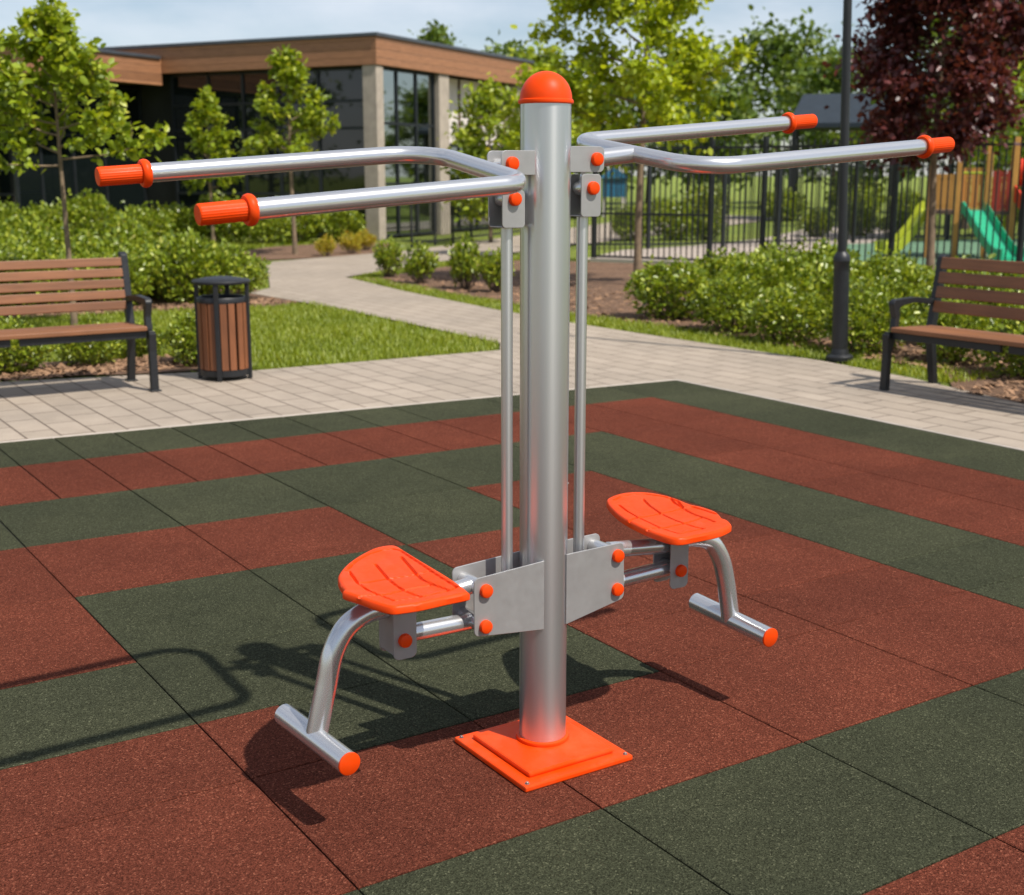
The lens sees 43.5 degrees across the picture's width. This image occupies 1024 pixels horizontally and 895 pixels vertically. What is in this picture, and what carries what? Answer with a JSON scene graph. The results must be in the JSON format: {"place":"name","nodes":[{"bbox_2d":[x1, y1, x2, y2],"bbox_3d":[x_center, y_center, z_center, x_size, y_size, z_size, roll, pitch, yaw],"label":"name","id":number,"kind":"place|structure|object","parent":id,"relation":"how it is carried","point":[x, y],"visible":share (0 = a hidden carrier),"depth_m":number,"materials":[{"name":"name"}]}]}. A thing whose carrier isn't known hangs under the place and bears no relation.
{"place":"outdoors","nodes":[
{"label":"outdoors","id":0,"kind":"place"},
{"bbox_2d":[0,300,499,371],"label":"lawn grass","id":1,"kind":"structure","parent":0,"point":[284,315],"depth_m":12.62,"materials":[{"name":"green plant"}]},
{"bbox_2d":[0,32,533,239],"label":"park building","id":2,"kind":"structure","parent":0,"point":[385,90],"depth_m":32.66,"materials":[{"name":"brown wood"}]},
{"bbox_2d":[0,88,15,224],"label":"window","id":3,"kind":"structure","parent":2,"relation":"in","point":[7,188],"depth_m":31.54,"materials":[{"name":"black glass"}]},
{"bbox_2d":[11,82,148,222],"bbox_3d":[-10.979,-7.352,32.835,0.090,3.800,4.520,6,13,25],"label":"window","id":4,"kind":"structure","parent":2,"relation":"in","point":[34,186],"depth_m":32.62,"materials":[{"name":"black glass"}]},
{"bbox_2d":[170,66,365,236],"bbox_3d":[-6.220,-7.498,32.799,6.090,4.100,0.090,6,13,25],"label":"window","id":5,"kind":"structure","parent":2,"relation":"in","point":[236,92],"depth_m":32.69,"materials":[{"name":"black glass"}]},
{"bbox_2d":[383,67,435,236],"bbox_3d":[-2.668,-7.469,32.662,0.090,4.100,2.770,6,13,25],"label":"window","id":6,"kind":"structure","parent":2,"relation":"in","point":[409,96],"depth_m":32.64,"materials":[{"name":"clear glass"}]},
{"bbox_2d":[449,144,502,230],"bbox_3d":[-1.082,-7.436,36.741,0.090,2.340,3.820,6,13,25],"label":"window","id":7,"kind":"structure","parent":2,"relation":"in","point":[461,226],"depth_m":36.37,"materials":[{"name":"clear glass"}]},
{"bbox_2d":[208,239,337,287],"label":"garden grass","id":8,"kind":"structure","parent":0,"point":[251,245],"depth_m":28.93,"materials":[{"name":"green plant"}]},
{"bbox_2d":[0,0,1007,176],"label":"sky","id":9,"kind":"structure","parent":0,"point":[117,22],"materials":[{"name":"blue"}]},
{"bbox_2d":[0,176,1022,403],"bbox_3d":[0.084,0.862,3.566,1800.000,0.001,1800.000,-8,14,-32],"label":"ground","id":10,"kind":"structure","parent":0,"point":[404,241],"depth_m":34.71,"materials":[{"name":"green plant"}]},
{"bbox_2d":[0,196,33,231],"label":"leafy shrub","id":11,"kind":"object","parent":10,"relation":"on","point":[7,212],"visible":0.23,"depth_m":27.18,"materials":[{"name":"green plant"}]},
{"bbox_2d":[10,200,74,231],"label":"leafy shrub","id":12,"kind":"object","parent":10,"relation":"on","point":[45,212],"visible":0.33,"depth_m":27.65,"materials":[{"name":"green plant"}]},
{"bbox_2d":[0,0,175,324],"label":"young tree","id":13,"kind":"object","parent":10,"relation":"on","point":[70,68],"visible":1,"depth_m":12.56,"materials":[{"name":"green plant"}]},
{"bbox_2d":[55,188,121,235],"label":"leafy shrub","id":14,"kind":"object","parent":10,"relation":"on","point":[85,216],"visible":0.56,"depth_m":28.05,"materials":[{"name":"green plant"}]},
{"bbox_2d":[104,200,176,243],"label":"leafy shrub","id":15,"kind":"object","parent":10,"relation":"on","point":[154,217],"visible":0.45,"depth_m":28.13,"materials":[{"name":"green plant"}]},
{"bbox_2d":[149,201,207,237],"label":"leafy shrub","id":16,"kind":"object","parent":10,"relation":"on","point":[180,212],"visible":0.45,"depth_m":28.88,"materials":[{"name":"green plant"}]},
{"bbox_2d":[177,85,244,240],"bbox_3d":[-6.793,-6.227,28.628,1.405,3.600,1.777,-8,14,-32],"label":"young tree","id":17,"kind":"object","parent":10,"relation":"on","point":[206,105],"visible":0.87,"depth_m":28.27,"materials":[{"name":"green plant"}]},
{"bbox_2d":[185,189,246,244],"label":"leafy shrub","id":18,"kind":"object","parent":10,"relation":"on","point":[236,233],"visible":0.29,"depth_m":29.20,"materials":[{"name":"green plant"}]},
{"bbox_2d":[238,217,297,243],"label":"leafy shrub","id":19,"kind":"object","parent":10,"relation":"on","point":[274,225],"visible":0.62,"depth_m":29.18,"materials":[{"name":"green plant"}]},
{"bbox_2d":[269,214,325,242],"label":"leafy shrub","id":20,"kind":"object","parent":10,"relation":"on","point":[303,227],"visible":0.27,"depth_m":30.03,"materials":[{"name":"green plant"}]},
{"bbox_2d":[315,210,365,242],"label":"leafy shrub","id":21,"kind":"object","parent":10,"relation":"on","point":[334,222],"visible":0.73,"depth_m":30.11,"materials":[{"name":"green plant"}]},
{"bbox_2d":[407,19,465,45],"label":"park tree","id":22,"kind":"object","parent":10,"relation":"on","point":[435,34],"visible":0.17,"depth_m":50.48,"materials":[{"name":"green plant"}]},
{"bbox_2d":[410,200,519,247],"bbox_3d":[-0.749,-5.811,31.786,0.138,1.310,7.873,5,13,21],"label":"railing fence","id":23,"kind":"object","parent":10,"relation":"on","point":[452,224],"visible":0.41,"depth_m":29.55,"materials":[{"name":"black metal"}]},
{"bbox_2d":[437,72,520,242],"bbox_3d":[-0.514,-6.683,29.845,2.405,3.986,2.254,0,12,0],"label":"shrubby tree","id":24,"kind":"object","parent":10,"relation":"on","point":[468,138],"visible":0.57,"depth_m":29.46,"materials":[{"name":"green plant"}]},
{"bbox_2d":[482,30,539,56],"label":"park tree","id":25,"kind":"object","parent":10,"relation":"on","point":[505,50],"visible":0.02,"depth_m":43.05,"materials":[{"name":"green plant"}]},
{"bbox_2d":[0,379,1023,450],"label":"edging kerb","id":26,"kind":"structure","parent":10,"relation":"on","point":[53,437],"depth_m":8.40,"materials":[{"name":"concrete"}]},
{"bbox_2d":[0,242,1023,403],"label":"bark mulch bed","id":27,"kind":"object","parent":10,"relation":"on","point":[608,277],"visible":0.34,"depth_m":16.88,"materials":[{"name":"brown wood"}]},
{"bbox_2d":[0,246,47,306],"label":"leafy shrub","id":28,"kind":"object","parent":27,"relation":"on","point":[12,256],"visible":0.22,"depth_m":14.67,"materials":[{"name":"green plant"}]},
{"bbox_2d":[0,213,51,236],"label":"leafy shrub","id":29,"kind":"object","parent":27,"relation":"on","point":[26,227],"visible":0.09,"depth_m":18.59,"materials":[{"name":"green plant"}]},
{"bbox_2d":[0,237,55,303],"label":"leafy shrub","id":30,"kind":"object","parent":27,"relation":"on","point":[24,250],"visible":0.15,"depth_m":15.68,"materials":[{"name":"green plant"}]},
{"bbox_2d":[0,315,56,374],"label":"leafy shrub","id":31,"kind":"object","parent":27,"relation":"on","point":[19,359],"visible":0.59,"depth_m":10.29,"materials":[{"name":"green plant"}]},
{"bbox_2d":[11,221,112,258],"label":"leafy shrub","id":32,"kind":"object","parent":27,"relation":"on","point":[46,242],"visible":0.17,"depth_m":16.86,"materials":[{"name":"green plant"}]},
{"bbox_2d":[28,249,108,304],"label":"leafy shrub","id":33,"kind":"object","parent":27,"relation":"on","point":[61,256],"visible":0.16,"depth_m":15.08,"materials":[{"name":"green plant"}]},
{"bbox_2d":[40,236,103,302],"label":"leafy shrub","id":34,"kind":"object","parent":27,"relation":"on","point":[76,250],"visible":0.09,"depth_m":16.02,"materials":[{"name":"green plant"}]},
{"bbox_2d":[52,315,124,365],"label":"leafy shrub","id":35,"kind":"object","parent":27,"relation":"on","point":[82,350],"visible":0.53,"depth_m":10.67,"materials":[{"name":"green plant"}]},
{"bbox_2d":[79,212,155,250],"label":"leafy shrub","id":36,"kind":"object","parent":27,"relation":"on","point":[115,230],"visible":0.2,"depth_m":18.26,"materials":[{"name":"green plant"}]},
{"bbox_2d":[82,231,155,252],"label":"leafy shrub","id":37,"kind":"object","parent":27,"relation":"on","point":[116,243],"visible":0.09,"depth_m":17.24,"materials":[{"name":"green plant"}]},
{"bbox_2d":[80,246,159,305],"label":"leafy shrub","id":38,"kind":"object","parent":27,"relation":"on","point":[137,271],"visible":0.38,"depth_m":15.47,"materials":[{"name":"green plant"}]},
{"bbox_2d":[117,318,167,356],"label":"leafy shrub","id":39,"kind":"object","parent":27,"relation":"on","point":[143,342],"visible":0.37,"depth_m":11.24,"materials":[{"name":"green plant"}]},
{"bbox_2d":[120,242,184,297],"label":"leafy shrub","id":40,"kind":"object","parent":27,"relation":"on","point":[141,251],"visible":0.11,"depth_m":16.45,"materials":[{"name":"green plant"}]},
{"bbox_2d":[162,307,197,365],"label":"leafy shrub","id":41,"kind":"object","parent":27,"relation":"on","point":[185,345],"visible":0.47,"depth_m":10.70,"materials":[{"name":"green plant"}]},
{"bbox_2d":[143,226,232,303],"bbox_3d":[-4.070,-2.260,16.051,1.116,0.998,1.205,-11,16,-41],"label":"leafy shrub","id":42,"kind":"object","parent":27,"relation":"on","point":[181,246],"visible":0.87,"depth_m":15.81,"materials":[{"name":"green plant"}]},
{"bbox_2d":[185,238,270,297],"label":"leafy shrub","id":43,"kind":"object","parent":27,"relation":"on","point":[251,268],"visible":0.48,"depth_m":16.20,"materials":[{"name":"green plant"}]},
{"bbox_2d":[235,44,340,253],"bbox_3d":[-4.460,-5.864,25.548,2.328,4.170,2.099,7,14,29],"label":"young tree","id":44,"kind":"object","parent":27,"relation":"on","point":[288,68],"visible":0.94,"depth_m":25.13,"materials":[{"name":"green plant"}]},
{"bbox_2d":[314,233,336,255],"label":"golden shrub","id":45,"kind":"object","parent":27,"relation":"on","point":[323,245],"visible":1,"depth_m":25.25,"materials":[{"name":"yellow plant"}]},
{"bbox_2d":[337,230,363,252],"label":"golden shrub","id":46,"kind":"object","parent":27,"relation":"on","point":[347,243],"visible":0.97,"depth_m":26.03,"materials":[{"name":"yellow plant"}]},
{"bbox_2d":[372,235,404,276],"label":"young shrub","id":47,"kind":"object","parent":27,"relation":"on","point":[387,260],"visible":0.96,"depth_m":19.97,"materials":[{"name":"green plant"}]},
{"bbox_2d":[401,241,439,283],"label":"young shrub","id":48,"kind":"object","parent":27,"relation":"on","point":[422,260],"visible":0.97,"depth_m":18.76,"materials":[{"name":"green plant"}]},
{"bbox_2d":[443,231,482,289],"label":"young shrub","id":49,"kind":"object","parent":27,"relation":"on","point":[463,262],"visible":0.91,"depth_m":17.79,"materials":[{"name":"green plant"}]},
{"bbox_2d":[473,247,516,291],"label":"young shrub","id":50,"kind":"object","parent":27,"relation":"on","point":[490,268],"visible":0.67,"depth_m":17.38,"materials":[{"name":"green plant"}]},
{"bbox_2d":[510,0,757,279],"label":"lime tree","id":51,"kind":"object","parent":27,"relation":"on","point":[684,71],"visible":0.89,"depth_m":17.68,"materials":[{"name":"green plant"}]},
{"bbox_2d":[623,254,712,319],"bbox_3d":[1.832,-1.772,14.279,1.064,0.754,1.133,-8,15,-34],"label":"leafy shrub","id":52,"kind":"object","parent":27,"relation":"on","point":[649,282],"visible":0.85,"depth_m":14.12,"materials":[{"name":"green plant"}]},
{"bbox_2d":[683,246,746,285],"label":"leafy shrub","id":53,"kind":"object","parent":27,"relation":"on","point":[710,263],"visible":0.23,"depth_m":15.59,"materials":[{"name":"green plant"}]},
{"bbox_2d":[682,271,772,332],"bbox_3d":[2.262,-1.478,13.090,0.874,0.671,0.865,-4,13,-18],"label":"leafy shrub","id":54,"kind":"object","parent":27,"relation":"on","point":[731,297],"visible":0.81,"depth_m":12.94,"materials":[{"name":"green plant"}]},
{"bbox_2d":[714,251,789,311],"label":"leafy shrub","id":55,"kind":"object","parent":27,"relation":"on","point":[761,270],"visible":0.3,"depth_m":14.13,"materials":[{"name":"green plant"}]},
{"bbox_2d":[746,237,797,260],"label":"leafy shrub","id":56,"kind":"object","parent":27,"relation":"on","point":[765,248],"visible":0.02,"depth_m":16.30,"materials":[{"name":"green plant"}]},
{"bbox_2d":[739,241,812,286],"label":"leafy shrub","id":57,"kind":"object","parent":27,"relation":"on","point":[788,263],"visible":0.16,"depth_m":14.94,"materials":[{"name":"green plant"}]},
{"bbox_2d":[738,283,830,344],"bbox_3d":[2.638,-1.273,12.256,0.803,0.600,0.961,-12,17,-43],"label":"leafy shrub","id":58,"kind":"object","parent":27,"relation":"on","point":[786,303],"visible":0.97,"depth_m":12.12,"materials":[{"name":"green plant"}]},
{"bbox_2d":[773,257,867,326],"bbox_3d":[3.291,-1.620,13.514,1.077,0.758,1.050,6,13,27],"label":"leafy shrub","id":59,"kind":"object","parent":27,"relation":"on","point":[811,275],"visible":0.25,"depth_m":13.37,"materials":[{"name":"green plant"}]},
{"bbox_2d":[791,250,870,293],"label":"leafy shrub","id":60,"kind":"object","parent":27,"relation":"on","point":[859,268],"visible":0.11,"depth_m":14.17,"materials":[{"name":"green plant"}]},
{"bbox_2d":[797,236,865,275],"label":"leafy shrub","id":61,"kind":"object","parent":27,"relation":"on","point":[816,252],"visible":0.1,"depth_m":15.49,"materials":[{"name":"green plant"}]},
{"bbox_2d":[818,279,920,355],"bbox_3d":[3.186,-1.164,11.544,0.865,0.679,0.858,10,15,38],"label":"leafy shrub","id":62,"kind":"object","parent":27,"relation":"on","point":[865,328],"visible":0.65,"depth_m":11.42,"materials":[{"name":"green plant"}]},
{"bbox_2d":[850,272,925,332],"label":"leafy shrub","id":63,"kind":"object","parent":27,"relation":"on","point":[897,287],"visible":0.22,"depth_m":12.53,"materials":[{"name":"green plant"}]},
{"bbox_2d":[857,255,934,322],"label":"leafy shrub","id":64,"kind":"object","parent":27,"relation":"on","point":[921,279],"visible":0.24,"depth_m":13.45,"materials":[{"name":"green plant"}]},
{"bbox_2d":[862,248,929,288],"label":"leafy shrub","id":65,"kind":"object","parent":27,"relation":"on","point":[873,262],"visible":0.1,"depth_m":14.85,"materials":[{"name":"green plant"}]},
{"bbox_2d":[912,298,994,364],"bbox_3d":[3.742,-0.981,10.887,0.728,0.606,0.760,-2,12,-7],"label":"leafy shrub","id":66,"kind":"object","parent":27,"relation":"on","point":[949,320],"visible":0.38,"depth_m":10.79,"materials":[{"name":"green plant"}]},
{"bbox_2d":[913,269,1021,324],"bbox_3d":[4.327,-1.305,12.013,0.992,0.785,1.068,-4,13,-20],"label":"leafy shrub","id":67,"kind":"object","parent":27,"relation":"on","point":[926,292],"visible":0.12,"depth_m":11.91,"materials":[{"name":"green plant"}]},
{"bbox_2d":[978,305,1023,377],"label":"leafy shrub","id":68,"kind":"object","parent":27,"relation":"on","point":[1006,326],"visible":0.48,"depth_m":10.09,"materials":[{"name":"green plant"}]},
{"bbox_2d":[494,61,587,149],"bbox_3d":[0.537,-5.484,24.774,1.834,3.749,2.022,1,12,3],"label":"lime tree","id":69,"kind":"object","parent":10,"relation":"on","point":[514,134],"visible":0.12,"depth_m":24.37,"materials":[{"name":"green plant"}]},
{"bbox_2d":[506,40,594,173],"bbox_3d":[0.727,-9.779,39.831,3.978,5.912,3.997,3,12,13],"label":"park tree","id":70,"kind":"object","parent":10,"relation":"on","point":[536,58],"visible":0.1,"depth_m":39.23,"materials":[{"name":"green plant"}]},
{"bbox_2d":[571,82,645,192],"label":"park tree","id":71,"kind":"object","parent":10,"relation":"on","point":[622,108],"visible":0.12,"depth_m":56.41,"materials":[{"name":"green plant"}]},
{"bbox_2d":[601,168,625,216],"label":"playhouse","id":72,"kind":"object","parent":10,"relation":"on","point":[608,184],"visible":0.6,"depth_m":48.75,"materials":[{"name":"plastic"}]},
{"bbox_2d":[608,203,657,240],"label":"leafy shrub","id":73,"kind":"object","parent":10,"relation":"on","point":[633,223],"visible":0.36,"depth_m":31.19,"materials":[{"name":"green plant"}]},
{"bbox_2d":[600,55,696,206],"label":"park tree","id":74,"kind":"object","parent":10,"relation":"on","point":[637,123],"visible":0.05,"depth_m":59.16,"materials":[{"name":"green plant"}]},
{"bbox_2d":[590,258,715,265],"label":"fence kerb","id":75,"kind":"structure","parent":10,"relation":"on","point":[613,260],"depth_m":23.44,"materials":[{"name":"concrete"}]},
{"bbox_2d":[591,136,1023,265],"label":"railing fence","id":76,"kind":"object","parent":75,"relation":"on","point":[892,219],"visible":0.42,"depth_m":21.74,"materials":[{"name":"black metal"}]},
{"bbox_2d":[651,198,696,240],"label":"leafy shrub","id":77,"kind":"object","parent":10,"relation":"on","point":[673,206],"visible":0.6,"depth_m":31.37,"materials":[{"name":"green plant"}]},
{"bbox_2d":[354,253,998,383],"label":"verge grass","id":78,"kind":"structure","parent":10,"relation":"on","point":[812,350],"depth_m":12.60,"materials":[{"name":"green plant"}]},
{"bbox_2d":[618,18,755,196],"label":"park tree","id":79,"kind":"object","parent":10,"relation":"on","point":[727,79],"visible":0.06,"depth_m":67.93,"materials":[{"name":"green plant"}]},
{"bbox_2d":[689,208,726,239],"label":"leafy shrub","id":80,"kind":"object","parent":10,"relation":"on","point":[700,227],"visible":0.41,"depth_m":31.58,"materials":[{"name":"green plant"}]},
{"bbox_2d":[673,77,787,205],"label":"park tree","id":81,"kind":"object","parent":10,"relation":"on","point":[742,109],"visible":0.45,"depth_m":56.47,"materials":[{"name":"green plant"}]},
{"bbox_2d":[760,184,809,220],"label":"leafy shrub","id":82,"kind":"object","parent":10,"relation":"on","point":[785,206],"visible":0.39,"depth_m":44.20,"materials":[{"name":"green plant"}]},
{"bbox_2d":[711,4,859,190],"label":"park tree","id":83,"kind":"object","parent":10,"relation":"on","point":[780,58],"visible":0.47,"depth_m":69.42,"materials":[{"name":"green plant"}]},
{"bbox_2d":[570,159,1021,248],"bbox_3d":[7.668,-5.745,29.915,14.995,1.960,0.961,-5,13,-21],"label":"railing fence","id":84,"kind":"object","parent":10,"relation":"on","point":[778,204],"visible":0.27,"depth_m":29.10,"materials":[{"name":"black metal"}]},
{"bbox_2d":[797,207,834,236],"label":"leafy shrub","id":85,"kind":"object","parent":10,"relation":"on","point":[820,223],"visible":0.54,"depth_m":32.96,"materials":[{"name":"green plant"}]},
{"bbox_2d":[766,39,872,187],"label":"park tree","id":86,"kind":"object","parent":10,"relation":"on","point":[831,81],"visible":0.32,"depth_m":59.50,"materials":[{"name":"green plant"}]},
{"bbox_2d":[826,0,852,361],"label":"lamp post","id":87,"kind":"object","parent":10,"relation":"on","point":[839,352],"visible":0.96,"depth_m":10.81,"materials":[{"name":"black metal"}]},
{"bbox_2d":[789,93,892,220],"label":"pavilion","id":88,"kind":"structure","parent":10,"relation":"on","point":[828,118],"depth_m":44.46,"materials":[{"name":"grey paint"}]},
{"bbox_2d":[825,171,886,218],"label":"leafy shrub","id":89,"kind":"object","parent":10,"relation":"on","point":[866,186],"visible":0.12,"depth_m":44.44,"materials":[{"name":"green plant"}]},
{"bbox_2d":[837,202,881,236],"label":"leafy shrub","id":90,"kind":"object","parent":10,"relation":"on","point":[864,221],"visible":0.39,"depth_m":33.26,"materials":[{"name":"green plant"}]},
{"bbox_2d":[849,87,933,189],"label":"park tree","id":91,"kind":"object","parent":10,"relation":"on","point":[855,141],"visible":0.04,"depth_m":54.05,"materials":[{"name":"green plant"}]},
{"bbox_2d":[822,0,1023,270],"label":"purple maple","id":92,"kind":"object","parent":10,"relation":"on","point":[973,71],"visible":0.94,"depth_m":18.70,"materials":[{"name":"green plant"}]},
{"bbox_2d":[824,239,1023,264],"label":"play surface","id":93,"kind":"object","parent":10,"relation":"on","point":[940,248],"depth_m":27.40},
{"bbox_2d":[850,13,1023,228],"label":"park tree","id":94,"kind":"object","parent":10,"relation":"on","point":[1021,129],"visible":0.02,"depth_m":37.49,"materials":[{"name":"green plant"}]},
{"bbox_2d":[932,0,1023,197],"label":"park tree","id":95,"kind":"object","parent":10,"relation":"on","point":[1020,88],"visible":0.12,"depth_m":30.54,"materials":[{"name":"green plant"}]},
{"bbox_2d":[0,215,1023,448],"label":"paving","id":96,"kind":"structure","parent":0,"point":[30,409],"depth_m":9.86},
{"bbox_2d":[0,251,161,391],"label":"park bench","id":97,"kind":"object","parent":96,"relation":"on","point":[130,330],"visible":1,"depth_m":9.41,"materials":[{"name":"brown wood"}]},
{"bbox_2d":[191,276,252,381],"bbox_3d":[-2.248,-0.934,9.995,0.446,0.796,0.446,-8,14,-32],"label":"litter bin","id":98,"kind":"object","parent":96,"relation":"on","point":[223,334],"visible":1,"depth_m":9.87,"materials":[{"name":"brown wood"}]},
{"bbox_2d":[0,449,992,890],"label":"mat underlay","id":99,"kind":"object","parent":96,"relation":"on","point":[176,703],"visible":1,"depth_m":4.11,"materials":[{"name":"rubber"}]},
{"bbox_2d":[0,380,1023,894],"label":"rubber mat","id":100,"kind":"object","parent":99,"relation":"on","point":[856,728],"visible":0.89,"depth_m":4.11,"materials":[{"name":"red rubber"}]},
{"bbox_2d":[95,71,954,791],"bbox_3d":[0.154,-0.064,3.423,2.275,1.801,0.578,-8,14,-32],"label":"pull down exercise machine","id":101,"kind":"object","parent":100,"relation":"on","point":[545,585],"visible":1,"depth_m":3.31,"materials":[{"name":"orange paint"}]},
{"bbox_2d":[879,254,1023,390],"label":"park bench","id":102,"kind":"object","parent":96,"relation":"on","point":[931,334],"visible":1,"depth_m":9.34,"materials":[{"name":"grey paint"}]},
{"bbox_2d":[588,227,897,261],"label":"park path","id":103,"kind":"structure","parent":0,"point":[700,251],"depth_m":27.91,"materials":[{"name":"concrete"}]},
{"bbox_2d":[874,137,1023,260],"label":"playground tower","id":104,"kind":"structure","parent":0,"point":[977,212],"depth_m":24.13,"materials":[{"name":"plastic"}]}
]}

